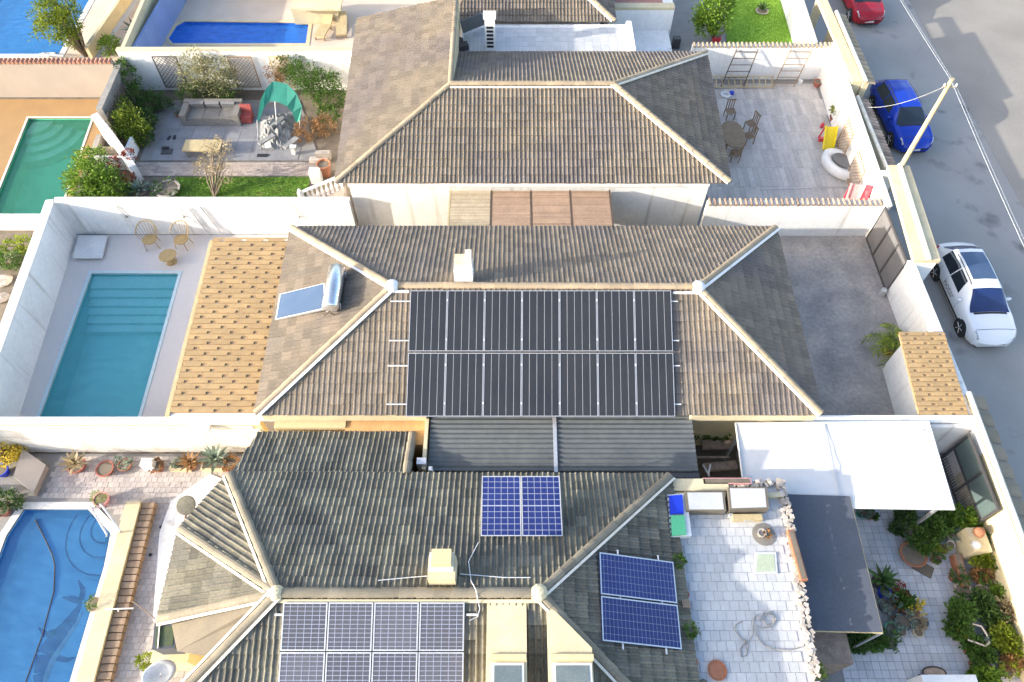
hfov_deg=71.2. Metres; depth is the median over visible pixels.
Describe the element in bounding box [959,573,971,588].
potted plant
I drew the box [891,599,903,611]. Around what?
potted plant
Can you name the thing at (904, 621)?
potted plant
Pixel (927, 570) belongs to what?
slab
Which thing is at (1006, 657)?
shrub
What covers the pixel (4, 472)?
potted plant
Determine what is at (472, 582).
cable
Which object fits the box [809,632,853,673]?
cabinet
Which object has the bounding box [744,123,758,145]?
patio chair
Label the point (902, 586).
potted plant
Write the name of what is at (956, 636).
potted plant
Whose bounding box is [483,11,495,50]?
chimney
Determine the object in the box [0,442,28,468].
shrub
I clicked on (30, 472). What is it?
stone block
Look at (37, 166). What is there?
swimming pool
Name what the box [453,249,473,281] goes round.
chimney
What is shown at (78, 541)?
swimming pool
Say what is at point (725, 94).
toy
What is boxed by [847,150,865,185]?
lattice panel
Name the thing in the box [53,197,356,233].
garden wall
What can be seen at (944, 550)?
potted plant
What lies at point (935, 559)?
potted plant
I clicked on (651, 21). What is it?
annex
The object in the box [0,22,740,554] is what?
ground
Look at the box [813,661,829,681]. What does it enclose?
potted plant
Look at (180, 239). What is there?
rattan chair
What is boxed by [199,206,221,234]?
wall pipe
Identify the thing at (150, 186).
shrub
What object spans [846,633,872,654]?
shrub
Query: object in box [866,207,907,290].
driveway gate
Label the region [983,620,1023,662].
shrub
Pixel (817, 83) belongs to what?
potted plant
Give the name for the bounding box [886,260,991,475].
street wall
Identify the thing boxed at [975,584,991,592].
potted plant
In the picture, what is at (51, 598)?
pool hose
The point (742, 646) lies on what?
garden hose
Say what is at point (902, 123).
parked car
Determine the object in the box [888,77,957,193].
utility pole
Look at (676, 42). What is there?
bin
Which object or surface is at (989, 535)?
shrub
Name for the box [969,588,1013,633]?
shrub
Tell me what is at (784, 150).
patio
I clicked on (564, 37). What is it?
roof terrace
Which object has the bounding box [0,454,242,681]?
tiled deck
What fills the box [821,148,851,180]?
inflatable boat
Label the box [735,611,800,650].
garden hose
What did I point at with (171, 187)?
potted plant
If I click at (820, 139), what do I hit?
toy
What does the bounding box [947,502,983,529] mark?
shrub
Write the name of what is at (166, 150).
floor grate
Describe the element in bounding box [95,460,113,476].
potted plant
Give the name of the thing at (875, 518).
potted plant
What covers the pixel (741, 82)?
ladder
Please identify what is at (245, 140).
garden paving
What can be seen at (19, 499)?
shrub
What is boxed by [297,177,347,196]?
balustrade
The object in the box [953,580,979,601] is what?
potted plant
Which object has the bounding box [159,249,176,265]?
rattan table
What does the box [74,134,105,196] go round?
garden wall
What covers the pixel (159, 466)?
potted plant
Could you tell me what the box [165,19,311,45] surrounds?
swimming pool
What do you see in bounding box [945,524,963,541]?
potted plant
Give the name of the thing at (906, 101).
overhead cable
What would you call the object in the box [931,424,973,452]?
garden wall
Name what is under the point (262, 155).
floor mat
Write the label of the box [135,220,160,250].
rattan chair
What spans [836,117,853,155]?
lattice panel
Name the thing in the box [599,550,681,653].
solar array
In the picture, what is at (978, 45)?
lot
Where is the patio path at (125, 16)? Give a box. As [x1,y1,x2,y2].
[80,0,138,56]
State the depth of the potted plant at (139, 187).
33.37 m
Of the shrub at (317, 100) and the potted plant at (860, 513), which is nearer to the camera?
the potted plant at (860, 513)
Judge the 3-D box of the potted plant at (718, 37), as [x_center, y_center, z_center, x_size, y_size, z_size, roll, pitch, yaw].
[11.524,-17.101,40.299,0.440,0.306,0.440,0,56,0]
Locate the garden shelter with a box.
[290,0,342,23]
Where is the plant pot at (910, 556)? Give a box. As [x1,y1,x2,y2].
[899,542,927,567]
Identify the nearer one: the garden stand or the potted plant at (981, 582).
the potted plant at (981, 582)
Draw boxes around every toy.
[720,90,733,97]
[818,122,824,141]
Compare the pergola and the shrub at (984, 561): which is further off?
the pergola
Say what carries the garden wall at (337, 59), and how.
on the ground at (330, 142)
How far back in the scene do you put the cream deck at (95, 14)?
41.23 m
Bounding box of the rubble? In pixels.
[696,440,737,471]
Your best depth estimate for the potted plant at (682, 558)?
20.73 m
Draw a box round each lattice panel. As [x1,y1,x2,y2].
[107,100,122,133]
[115,82,132,108]
[151,56,187,87]
[227,56,260,87]
[268,56,295,87]
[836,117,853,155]
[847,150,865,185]
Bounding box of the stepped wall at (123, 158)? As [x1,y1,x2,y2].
[91,113,143,182]
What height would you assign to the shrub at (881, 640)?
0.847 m
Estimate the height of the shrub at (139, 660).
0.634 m
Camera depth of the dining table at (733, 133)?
34.83 m
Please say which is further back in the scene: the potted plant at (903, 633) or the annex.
the annex
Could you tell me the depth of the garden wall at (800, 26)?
39.45 m
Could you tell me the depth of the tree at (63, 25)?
38.06 m
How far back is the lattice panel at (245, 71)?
36.81 m
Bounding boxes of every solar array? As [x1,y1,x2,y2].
[274,602,477,681]
[386,291,680,416]
[481,476,562,535]
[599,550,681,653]
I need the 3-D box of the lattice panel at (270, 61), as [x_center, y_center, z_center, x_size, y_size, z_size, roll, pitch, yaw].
[-11.850,-13.863,36.852,0.960,1.860,0.060,0,56,0]
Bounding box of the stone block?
[13,449,48,495]
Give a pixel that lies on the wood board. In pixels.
(743, 517)
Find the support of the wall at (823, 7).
on the pavement
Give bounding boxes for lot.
[909,0,1023,207]
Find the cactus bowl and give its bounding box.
[752,523,775,545]
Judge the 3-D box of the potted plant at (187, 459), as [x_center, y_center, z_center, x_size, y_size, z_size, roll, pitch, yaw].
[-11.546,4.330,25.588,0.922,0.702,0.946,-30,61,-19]
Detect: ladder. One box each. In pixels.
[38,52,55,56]
[88,503,121,536]
[712,76,774,87]
[720,49,758,86]
[773,49,812,86]
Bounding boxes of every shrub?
[0,233,31,255]
[0,246,25,270]
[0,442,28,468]
[0,487,26,511]
[57,144,131,196]
[95,32,121,57]
[104,94,153,148]
[106,184,137,196]
[131,86,174,145]
[133,651,151,671]
[145,183,163,196]
[170,44,241,98]
[173,79,242,102]
[262,57,294,82]
[277,53,346,123]
[290,110,339,144]
[694,432,730,441]
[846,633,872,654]
[852,630,892,653]
[878,332,896,347]
[886,509,920,538]
[891,587,916,611]
[905,503,966,556]
[941,594,982,642]
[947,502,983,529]
[958,632,999,665]
[963,661,1003,681]
[967,549,999,580]
[967,565,994,583]
[969,524,991,545]
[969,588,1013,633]
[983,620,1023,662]
[989,581,1006,600]
[993,595,1015,625]
[997,652,1023,674]
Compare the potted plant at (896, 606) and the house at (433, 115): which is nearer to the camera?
the potted plant at (896, 606)
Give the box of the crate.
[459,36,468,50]
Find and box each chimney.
[427,549,457,584]
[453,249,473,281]
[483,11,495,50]
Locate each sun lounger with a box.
[314,14,332,40]
[336,11,347,38]
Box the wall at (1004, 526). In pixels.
[955,391,1023,616]
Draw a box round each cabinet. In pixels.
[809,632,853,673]
[906,675,977,681]
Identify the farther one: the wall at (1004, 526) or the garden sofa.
the garden sofa
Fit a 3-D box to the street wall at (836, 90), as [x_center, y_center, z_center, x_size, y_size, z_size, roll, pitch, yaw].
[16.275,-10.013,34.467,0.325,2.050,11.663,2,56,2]
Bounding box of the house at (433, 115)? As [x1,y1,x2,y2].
[334,0,732,225]
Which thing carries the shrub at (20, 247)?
on the ground at (330, 142)
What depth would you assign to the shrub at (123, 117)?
34.89 m
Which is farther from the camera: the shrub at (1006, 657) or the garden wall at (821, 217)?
the garden wall at (821, 217)
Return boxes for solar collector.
[460,13,484,32]
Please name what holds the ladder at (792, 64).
on the patio
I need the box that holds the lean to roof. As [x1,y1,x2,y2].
[428,417,699,478]
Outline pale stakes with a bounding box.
[702,464,710,476]
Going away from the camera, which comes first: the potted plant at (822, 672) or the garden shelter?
the potted plant at (822, 672)
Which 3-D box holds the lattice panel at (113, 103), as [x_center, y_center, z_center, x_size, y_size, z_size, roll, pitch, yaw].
[-19.390,-10.918,35.047,0.060,1.360,1.160,-1,56,-1]
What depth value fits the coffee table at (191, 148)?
34.83 m
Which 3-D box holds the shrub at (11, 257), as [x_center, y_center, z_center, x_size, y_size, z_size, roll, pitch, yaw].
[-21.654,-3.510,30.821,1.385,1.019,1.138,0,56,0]
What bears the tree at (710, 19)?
in the potted plant at (718, 37)
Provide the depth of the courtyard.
22.93 m
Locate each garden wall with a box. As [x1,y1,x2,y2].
[0,57,114,96]
[0,199,76,458]
[0,214,39,229]
[0,417,268,451]
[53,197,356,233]
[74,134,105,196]
[84,0,132,58]
[96,58,138,139]
[115,47,352,89]
[121,0,158,46]
[132,0,186,46]
[691,42,831,79]
[699,198,882,235]
[780,0,817,43]
[800,415,976,423]
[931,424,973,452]
[1005,599,1023,681]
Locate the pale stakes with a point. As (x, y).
(707, 472)
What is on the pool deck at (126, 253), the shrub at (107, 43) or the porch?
the porch
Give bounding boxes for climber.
[113,56,147,105]
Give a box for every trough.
[684,491,725,514]
[725,487,768,513]
[949,554,969,587]
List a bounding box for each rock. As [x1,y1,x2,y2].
[0,274,12,287]
[0,292,9,302]
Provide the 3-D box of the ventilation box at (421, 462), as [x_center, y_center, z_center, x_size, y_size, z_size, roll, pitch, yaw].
[-2.900,4.084,23.240,0.300,0.900,0.220,0,56,0]
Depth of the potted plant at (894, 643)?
22.16 m
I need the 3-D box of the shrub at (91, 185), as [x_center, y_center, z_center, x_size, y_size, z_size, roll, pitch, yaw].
[-19.651,-7.745,33.217,2.801,1.842,4.110,-31,62,-19]
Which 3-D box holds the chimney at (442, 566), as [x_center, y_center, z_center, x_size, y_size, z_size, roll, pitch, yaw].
[-1.860,6.164,19.243,0.720,1.400,0.700,0,56,0]
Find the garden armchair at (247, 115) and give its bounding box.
[239,104,253,123]
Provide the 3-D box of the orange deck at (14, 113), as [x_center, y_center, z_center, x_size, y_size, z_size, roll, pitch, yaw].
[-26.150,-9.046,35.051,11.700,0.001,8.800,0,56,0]
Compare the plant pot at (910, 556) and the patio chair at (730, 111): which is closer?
the plant pot at (910, 556)
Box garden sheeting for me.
[258,113,298,149]
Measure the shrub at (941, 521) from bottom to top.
1.034 m
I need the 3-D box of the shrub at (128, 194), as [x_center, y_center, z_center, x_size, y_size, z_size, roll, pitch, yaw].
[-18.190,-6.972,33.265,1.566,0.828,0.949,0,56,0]
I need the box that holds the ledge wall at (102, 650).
[75,501,156,681]
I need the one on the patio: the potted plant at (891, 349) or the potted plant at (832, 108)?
the potted plant at (832, 108)
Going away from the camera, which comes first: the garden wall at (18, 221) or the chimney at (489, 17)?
the garden wall at (18, 221)
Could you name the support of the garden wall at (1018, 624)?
on the courtyard
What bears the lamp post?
on the tiled deck at (161, 490)
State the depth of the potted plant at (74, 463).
25.46 m
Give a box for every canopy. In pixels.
[257,81,301,138]
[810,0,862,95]
[875,163,940,280]
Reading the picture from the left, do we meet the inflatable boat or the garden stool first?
the garden stool
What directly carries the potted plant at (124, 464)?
on the tiled deck at (161, 490)
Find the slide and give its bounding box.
[818,125,838,149]
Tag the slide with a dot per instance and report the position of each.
(830, 136)
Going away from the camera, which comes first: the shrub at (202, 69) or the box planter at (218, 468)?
the box planter at (218, 468)
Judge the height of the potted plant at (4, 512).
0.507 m
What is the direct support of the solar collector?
on the roof terrace at (564, 37)
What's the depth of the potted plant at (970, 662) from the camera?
21.94 m
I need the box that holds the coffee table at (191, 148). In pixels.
[182,140,222,156]
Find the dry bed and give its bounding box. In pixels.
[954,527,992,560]
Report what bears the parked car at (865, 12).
on the road
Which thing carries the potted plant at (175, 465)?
on the tiled deck at (161, 490)
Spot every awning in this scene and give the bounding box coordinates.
[723,421,954,524]
[783,494,882,647]
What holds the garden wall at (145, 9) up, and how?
on the cream terrace at (245, 9)
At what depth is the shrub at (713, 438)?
25.69 m
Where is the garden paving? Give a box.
[140,100,315,160]
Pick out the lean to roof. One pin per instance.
(557, 444)
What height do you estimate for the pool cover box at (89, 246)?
0.181 m
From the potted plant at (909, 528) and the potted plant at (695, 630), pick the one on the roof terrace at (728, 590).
the potted plant at (695, 630)
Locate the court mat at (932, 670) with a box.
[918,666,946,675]
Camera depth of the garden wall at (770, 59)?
37.43 m
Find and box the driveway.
[779,236,899,421]
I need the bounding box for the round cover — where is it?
[176,495,195,519]
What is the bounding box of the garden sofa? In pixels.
[178,99,243,125]
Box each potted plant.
[0,463,9,476]
[0,501,10,516]
[59,450,87,476]
[82,592,98,611]
[89,489,109,507]
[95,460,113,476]
[114,455,132,470]
[121,18,131,32]
[128,177,148,195]
[148,457,164,473]
[149,176,179,196]
[168,105,180,116]
[169,456,180,468]
[176,451,202,472]
[195,445,231,475]
[222,452,240,471]
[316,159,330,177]
[672,552,688,569]
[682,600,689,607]
[683,619,700,640]
[712,33,721,41]
[756,1,770,14]
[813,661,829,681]
[814,79,821,87]
[828,105,836,121]
[856,509,873,518]
[860,322,903,367]
[866,509,880,521]
[868,563,901,598]
[877,585,891,598]
[877,591,903,616]
[882,618,902,638]
[883,628,902,653]
[891,581,910,599]
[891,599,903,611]
[894,608,917,630]
[895,624,906,636]
[900,520,924,539]
[903,598,927,617]
[907,612,927,631]
[912,629,923,636]
[929,541,941,551]
[930,551,946,564]
[938,543,953,554]
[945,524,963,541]
[946,540,955,548]
[947,564,971,583]
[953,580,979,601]
[954,627,968,641]
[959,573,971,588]
[962,644,980,657]
[967,655,987,666]
[972,655,1008,679]
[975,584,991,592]
[975,630,990,646]
[976,571,992,586]
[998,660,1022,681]
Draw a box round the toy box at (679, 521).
[667,494,691,538]
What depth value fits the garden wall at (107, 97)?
35.30 m
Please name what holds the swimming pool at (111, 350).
in the pool deck at (126, 253)
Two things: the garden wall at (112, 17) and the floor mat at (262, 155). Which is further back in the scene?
the garden wall at (112, 17)
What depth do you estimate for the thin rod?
21.65 m
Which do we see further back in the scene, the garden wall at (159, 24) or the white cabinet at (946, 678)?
the garden wall at (159, 24)
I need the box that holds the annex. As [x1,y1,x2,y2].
[604,0,674,50]
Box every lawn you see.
[174,177,309,196]
[726,0,792,42]
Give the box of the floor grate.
[161,146,172,153]
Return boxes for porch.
[165,237,286,431]
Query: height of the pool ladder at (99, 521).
1.358 m
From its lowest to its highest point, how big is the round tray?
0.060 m
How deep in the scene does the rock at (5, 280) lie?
30.52 m
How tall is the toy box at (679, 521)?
0.340 m
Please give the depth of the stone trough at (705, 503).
21.79 m
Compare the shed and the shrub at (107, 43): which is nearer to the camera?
the shed
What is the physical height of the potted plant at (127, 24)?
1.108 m
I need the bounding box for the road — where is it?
[804,0,1023,516]
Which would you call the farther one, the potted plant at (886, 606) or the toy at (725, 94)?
the toy at (725, 94)
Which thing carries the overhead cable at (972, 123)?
attached to the utility pole at (903, 162)
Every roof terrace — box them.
[462,21,635,51]
[673,477,820,681]
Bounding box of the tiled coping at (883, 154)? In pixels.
[856,95,895,169]
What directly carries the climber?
on the ground at (330, 142)
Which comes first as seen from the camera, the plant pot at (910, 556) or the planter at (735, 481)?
the planter at (735, 481)
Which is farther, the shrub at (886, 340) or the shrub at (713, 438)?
the shrub at (886, 340)
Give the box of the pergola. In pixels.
[447,190,613,225]
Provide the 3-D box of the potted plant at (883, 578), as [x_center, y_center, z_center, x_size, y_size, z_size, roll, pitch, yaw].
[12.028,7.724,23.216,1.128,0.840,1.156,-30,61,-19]
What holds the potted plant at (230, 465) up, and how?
on the tiled deck at (161, 490)
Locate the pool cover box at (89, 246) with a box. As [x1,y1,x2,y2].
[73,235,107,258]
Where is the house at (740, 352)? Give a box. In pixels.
[253,224,823,471]
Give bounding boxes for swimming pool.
[0,0,93,57]
[0,116,92,213]
[0,502,117,681]
[36,271,181,416]
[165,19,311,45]
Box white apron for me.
[153,474,220,620]
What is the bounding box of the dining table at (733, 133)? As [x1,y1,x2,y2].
[722,121,745,154]
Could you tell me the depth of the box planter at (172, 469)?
25.64 m
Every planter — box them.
[169,460,191,471]
[200,460,223,471]
[703,478,751,484]
[786,529,807,581]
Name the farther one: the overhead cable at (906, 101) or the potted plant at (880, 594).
the overhead cable at (906, 101)
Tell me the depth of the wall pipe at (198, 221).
31.39 m
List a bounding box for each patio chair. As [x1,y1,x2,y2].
[723,98,736,120]
[729,146,744,162]
[743,110,761,131]
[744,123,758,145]
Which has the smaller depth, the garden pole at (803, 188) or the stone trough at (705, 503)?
the stone trough at (705, 503)
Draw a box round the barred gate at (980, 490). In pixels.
[940,433,1000,524]
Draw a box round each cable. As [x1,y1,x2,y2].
[378,576,426,580]
[461,574,530,577]
[468,542,479,620]
[868,87,942,107]
[900,0,1023,245]
[903,1,1021,233]
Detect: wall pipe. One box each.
[188,208,208,234]
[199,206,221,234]
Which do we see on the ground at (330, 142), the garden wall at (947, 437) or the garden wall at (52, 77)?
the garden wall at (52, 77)
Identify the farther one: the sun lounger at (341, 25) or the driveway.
the sun lounger at (341, 25)
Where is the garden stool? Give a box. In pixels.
[264,141,270,148]
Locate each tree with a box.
[25,0,87,56]
[191,135,235,196]
[688,0,739,38]
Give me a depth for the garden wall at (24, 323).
28.44 m
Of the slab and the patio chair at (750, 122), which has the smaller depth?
the slab
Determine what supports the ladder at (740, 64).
on the patio
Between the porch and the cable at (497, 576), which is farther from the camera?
the porch
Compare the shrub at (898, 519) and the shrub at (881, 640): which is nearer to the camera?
the shrub at (881, 640)
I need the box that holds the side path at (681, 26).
[669,0,792,50]
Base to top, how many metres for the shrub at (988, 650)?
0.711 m
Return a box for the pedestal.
[308,167,322,183]
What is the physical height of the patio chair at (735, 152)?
0.990 m
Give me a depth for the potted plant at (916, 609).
22.69 m
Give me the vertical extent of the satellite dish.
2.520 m
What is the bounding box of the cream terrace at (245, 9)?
[162,0,434,46]
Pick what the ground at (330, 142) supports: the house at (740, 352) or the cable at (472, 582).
the house at (740, 352)
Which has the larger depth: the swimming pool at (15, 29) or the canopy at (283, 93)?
the swimming pool at (15, 29)
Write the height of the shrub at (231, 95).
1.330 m
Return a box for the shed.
[882,332,968,414]
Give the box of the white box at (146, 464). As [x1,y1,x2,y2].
[139,458,156,470]
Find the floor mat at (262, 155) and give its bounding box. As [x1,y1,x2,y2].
[257,154,267,156]
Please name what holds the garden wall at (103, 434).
on the ground at (330, 142)
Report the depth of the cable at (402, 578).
19.27 m
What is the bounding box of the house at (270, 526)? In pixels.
[150,431,699,681]
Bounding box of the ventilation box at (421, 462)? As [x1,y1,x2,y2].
[416,458,428,471]
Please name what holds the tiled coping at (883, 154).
on the pavement
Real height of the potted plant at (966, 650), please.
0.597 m
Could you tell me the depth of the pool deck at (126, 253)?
30.22 m
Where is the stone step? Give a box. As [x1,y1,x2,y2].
[309,150,331,162]
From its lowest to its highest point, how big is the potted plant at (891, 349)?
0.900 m
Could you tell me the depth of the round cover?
23.81 m
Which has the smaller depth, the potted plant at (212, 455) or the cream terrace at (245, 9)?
the potted plant at (212, 455)
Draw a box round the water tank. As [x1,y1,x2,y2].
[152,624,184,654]
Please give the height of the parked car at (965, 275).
1.700 m
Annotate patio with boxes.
[697,80,848,225]
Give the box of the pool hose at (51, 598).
[25,519,55,681]
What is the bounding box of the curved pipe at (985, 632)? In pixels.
[968,623,989,646]
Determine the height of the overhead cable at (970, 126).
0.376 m
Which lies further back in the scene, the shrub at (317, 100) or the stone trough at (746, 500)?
the shrub at (317, 100)
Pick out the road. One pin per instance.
(960, 196)
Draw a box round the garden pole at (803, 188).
[760,187,847,189]
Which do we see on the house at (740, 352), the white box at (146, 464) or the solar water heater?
the solar water heater
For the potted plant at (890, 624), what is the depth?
22.51 m
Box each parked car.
[842,0,884,24]
[869,79,933,152]
[930,242,1016,346]
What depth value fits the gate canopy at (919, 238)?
29.60 m
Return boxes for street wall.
[818,42,891,236]
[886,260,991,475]
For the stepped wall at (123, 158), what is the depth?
33.93 m
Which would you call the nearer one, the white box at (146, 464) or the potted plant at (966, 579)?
the potted plant at (966, 579)
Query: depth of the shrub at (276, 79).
36.71 m
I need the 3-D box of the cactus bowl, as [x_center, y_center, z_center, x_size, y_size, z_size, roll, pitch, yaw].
[7.596,5.759,21.442,0.700,0.295,0.700,0,56,0]
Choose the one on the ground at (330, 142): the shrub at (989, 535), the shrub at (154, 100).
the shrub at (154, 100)
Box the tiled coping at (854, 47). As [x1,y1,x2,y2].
[823,10,875,98]
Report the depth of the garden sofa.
36.19 m
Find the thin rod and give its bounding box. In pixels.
[132,601,154,618]
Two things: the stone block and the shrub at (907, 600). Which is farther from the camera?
the stone block
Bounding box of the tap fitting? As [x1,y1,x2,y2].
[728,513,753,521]
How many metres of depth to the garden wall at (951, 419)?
24.52 m
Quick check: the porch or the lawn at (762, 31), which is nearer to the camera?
the porch
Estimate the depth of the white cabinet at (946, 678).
21.06 m
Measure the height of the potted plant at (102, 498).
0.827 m
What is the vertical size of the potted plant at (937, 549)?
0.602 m
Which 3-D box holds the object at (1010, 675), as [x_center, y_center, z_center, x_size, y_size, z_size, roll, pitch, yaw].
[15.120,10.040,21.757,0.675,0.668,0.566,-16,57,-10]
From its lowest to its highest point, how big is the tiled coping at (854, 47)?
2.420 m
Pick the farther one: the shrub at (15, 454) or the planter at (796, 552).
the shrub at (15, 454)
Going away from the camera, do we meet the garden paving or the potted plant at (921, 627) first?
the potted plant at (921, 627)
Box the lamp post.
[104,608,133,611]
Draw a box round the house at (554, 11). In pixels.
[459,0,616,36]
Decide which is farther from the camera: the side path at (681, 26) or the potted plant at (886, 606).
the side path at (681, 26)
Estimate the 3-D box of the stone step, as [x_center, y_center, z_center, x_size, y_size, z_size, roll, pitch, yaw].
[-9.349,-8.969,34.758,1.009,0.400,0.468,0,56,0]
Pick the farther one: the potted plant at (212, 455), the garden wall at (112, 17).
the garden wall at (112, 17)
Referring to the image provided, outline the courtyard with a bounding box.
[736,451,1020,681]
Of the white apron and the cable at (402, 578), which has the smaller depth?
the cable at (402, 578)
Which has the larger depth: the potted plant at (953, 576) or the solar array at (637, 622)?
the potted plant at (953, 576)
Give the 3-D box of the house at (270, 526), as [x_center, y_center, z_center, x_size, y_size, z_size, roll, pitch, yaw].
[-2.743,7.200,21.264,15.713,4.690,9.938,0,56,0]
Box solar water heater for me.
[275,263,346,319]
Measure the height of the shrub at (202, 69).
2.863 m
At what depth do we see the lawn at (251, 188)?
33.86 m
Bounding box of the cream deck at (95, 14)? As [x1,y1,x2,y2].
[3,0,140,62]
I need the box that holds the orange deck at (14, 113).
[0,99,105,196]
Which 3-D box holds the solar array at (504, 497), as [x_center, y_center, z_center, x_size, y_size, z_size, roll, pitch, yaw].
[0.280,4.948,20.934,2.341,1.159,1.653,0,56,0]
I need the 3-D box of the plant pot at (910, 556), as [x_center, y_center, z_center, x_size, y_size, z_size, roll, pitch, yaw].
[13.427,7.178,23.970,0.907,0.200,0.884,0,56,0]
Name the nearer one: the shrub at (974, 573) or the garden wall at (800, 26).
the shrub at (974, 573)
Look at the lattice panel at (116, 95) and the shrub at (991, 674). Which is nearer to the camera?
the shrub at (991, 674)
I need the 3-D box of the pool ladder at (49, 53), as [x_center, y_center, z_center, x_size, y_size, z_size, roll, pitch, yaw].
[-25.713,-15.843,39.455,0.915,0.954,1.983,-29,61,-18]
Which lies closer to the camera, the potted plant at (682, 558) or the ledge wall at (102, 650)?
the potted plant at (682, 558)
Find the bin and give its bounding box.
[671,36,680,48]
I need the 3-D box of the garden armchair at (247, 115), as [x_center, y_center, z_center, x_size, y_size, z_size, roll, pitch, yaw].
[-13.509,-11.543,36.283,0.550,0.770,0.633,0,56,0]
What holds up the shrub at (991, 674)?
on the courtyard
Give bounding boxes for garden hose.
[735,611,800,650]
[740,639,748,656]
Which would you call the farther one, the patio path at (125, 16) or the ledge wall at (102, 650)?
the patio path at (125, 16)
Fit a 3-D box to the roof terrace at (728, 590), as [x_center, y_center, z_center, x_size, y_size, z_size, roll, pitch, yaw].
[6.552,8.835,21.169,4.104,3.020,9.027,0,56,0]
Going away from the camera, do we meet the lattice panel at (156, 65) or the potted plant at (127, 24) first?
the lattice panel at (156, 65)
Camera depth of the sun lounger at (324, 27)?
40.62 m
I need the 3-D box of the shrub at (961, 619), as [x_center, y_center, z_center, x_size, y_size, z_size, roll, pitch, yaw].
[14.139,8.744,22.510,1.022,1.028,1.473,25,60,16]
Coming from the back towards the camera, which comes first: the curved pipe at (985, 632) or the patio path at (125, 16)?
the patio path at (125, 16)
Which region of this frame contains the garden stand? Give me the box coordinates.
[289,145,295,154]
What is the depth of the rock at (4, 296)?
30.03 m
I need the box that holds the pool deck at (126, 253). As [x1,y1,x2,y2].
[19,235,287,431]
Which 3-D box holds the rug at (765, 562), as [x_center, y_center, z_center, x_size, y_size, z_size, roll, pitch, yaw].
[7.453,6.548,21.057,0.790,0.026,0.658,0,56,0]
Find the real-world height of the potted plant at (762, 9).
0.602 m
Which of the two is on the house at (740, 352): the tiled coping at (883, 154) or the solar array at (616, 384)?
the solar array at (616, 384)
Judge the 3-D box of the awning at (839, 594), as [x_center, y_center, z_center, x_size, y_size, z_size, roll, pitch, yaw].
[9.595,7.270,22.598,2.351,2.400,4.250,0,56,0]
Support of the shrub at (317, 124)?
on the ground at (330, 142)
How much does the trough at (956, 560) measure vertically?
0.312 m
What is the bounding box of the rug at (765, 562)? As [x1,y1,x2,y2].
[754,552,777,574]
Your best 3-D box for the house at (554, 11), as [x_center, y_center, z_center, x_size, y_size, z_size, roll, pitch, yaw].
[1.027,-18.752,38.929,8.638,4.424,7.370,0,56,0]
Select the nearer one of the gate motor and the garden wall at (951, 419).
the garden wall at (951, 419)
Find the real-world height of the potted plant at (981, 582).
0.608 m
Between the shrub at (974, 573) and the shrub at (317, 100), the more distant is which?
the shrub at (317, 100)
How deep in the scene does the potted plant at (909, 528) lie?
24.11 m
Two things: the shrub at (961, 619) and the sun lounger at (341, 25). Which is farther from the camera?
the sun lounger at (341, 25)
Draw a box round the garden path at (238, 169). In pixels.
[136,162,315,175]
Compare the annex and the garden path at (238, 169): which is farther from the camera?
the annex
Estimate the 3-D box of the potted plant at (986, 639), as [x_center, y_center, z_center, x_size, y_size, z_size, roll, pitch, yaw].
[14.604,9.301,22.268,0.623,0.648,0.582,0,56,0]
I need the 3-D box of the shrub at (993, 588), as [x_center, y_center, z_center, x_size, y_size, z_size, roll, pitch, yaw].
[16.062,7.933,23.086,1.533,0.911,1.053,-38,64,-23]
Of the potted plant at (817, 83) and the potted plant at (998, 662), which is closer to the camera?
the potted plant at (998, 662)
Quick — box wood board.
[731,514,762,521]
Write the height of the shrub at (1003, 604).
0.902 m
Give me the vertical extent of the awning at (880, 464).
2.378 m
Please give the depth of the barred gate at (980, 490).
24.24 m
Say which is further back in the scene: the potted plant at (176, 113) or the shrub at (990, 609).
the potted plant at (176, 113)
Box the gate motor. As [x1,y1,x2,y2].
[878,287,886,296]
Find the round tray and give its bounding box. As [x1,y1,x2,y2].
[707,660,726,680]
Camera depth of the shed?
25.75 m
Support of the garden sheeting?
on the garden paving
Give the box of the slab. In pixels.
[912,564,933,578]
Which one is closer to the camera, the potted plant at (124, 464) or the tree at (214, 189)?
the potted plant at (124, 464)
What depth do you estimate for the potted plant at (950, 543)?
24.09 m
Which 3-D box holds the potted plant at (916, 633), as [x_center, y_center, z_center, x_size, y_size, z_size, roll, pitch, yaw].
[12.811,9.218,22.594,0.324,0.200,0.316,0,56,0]
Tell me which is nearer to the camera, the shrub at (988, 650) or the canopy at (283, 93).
the shrub at (988, 650)
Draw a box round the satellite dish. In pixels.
[141,659,176,681]
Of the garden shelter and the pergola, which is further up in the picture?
the garden shelter
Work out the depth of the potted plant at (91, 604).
22.94 m
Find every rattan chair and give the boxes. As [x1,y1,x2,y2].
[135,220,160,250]
[169,220,192,250]
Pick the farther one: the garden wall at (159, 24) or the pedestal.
the garden wall at (159, 24)
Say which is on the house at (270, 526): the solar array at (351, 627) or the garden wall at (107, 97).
the solar array at (351, 627)

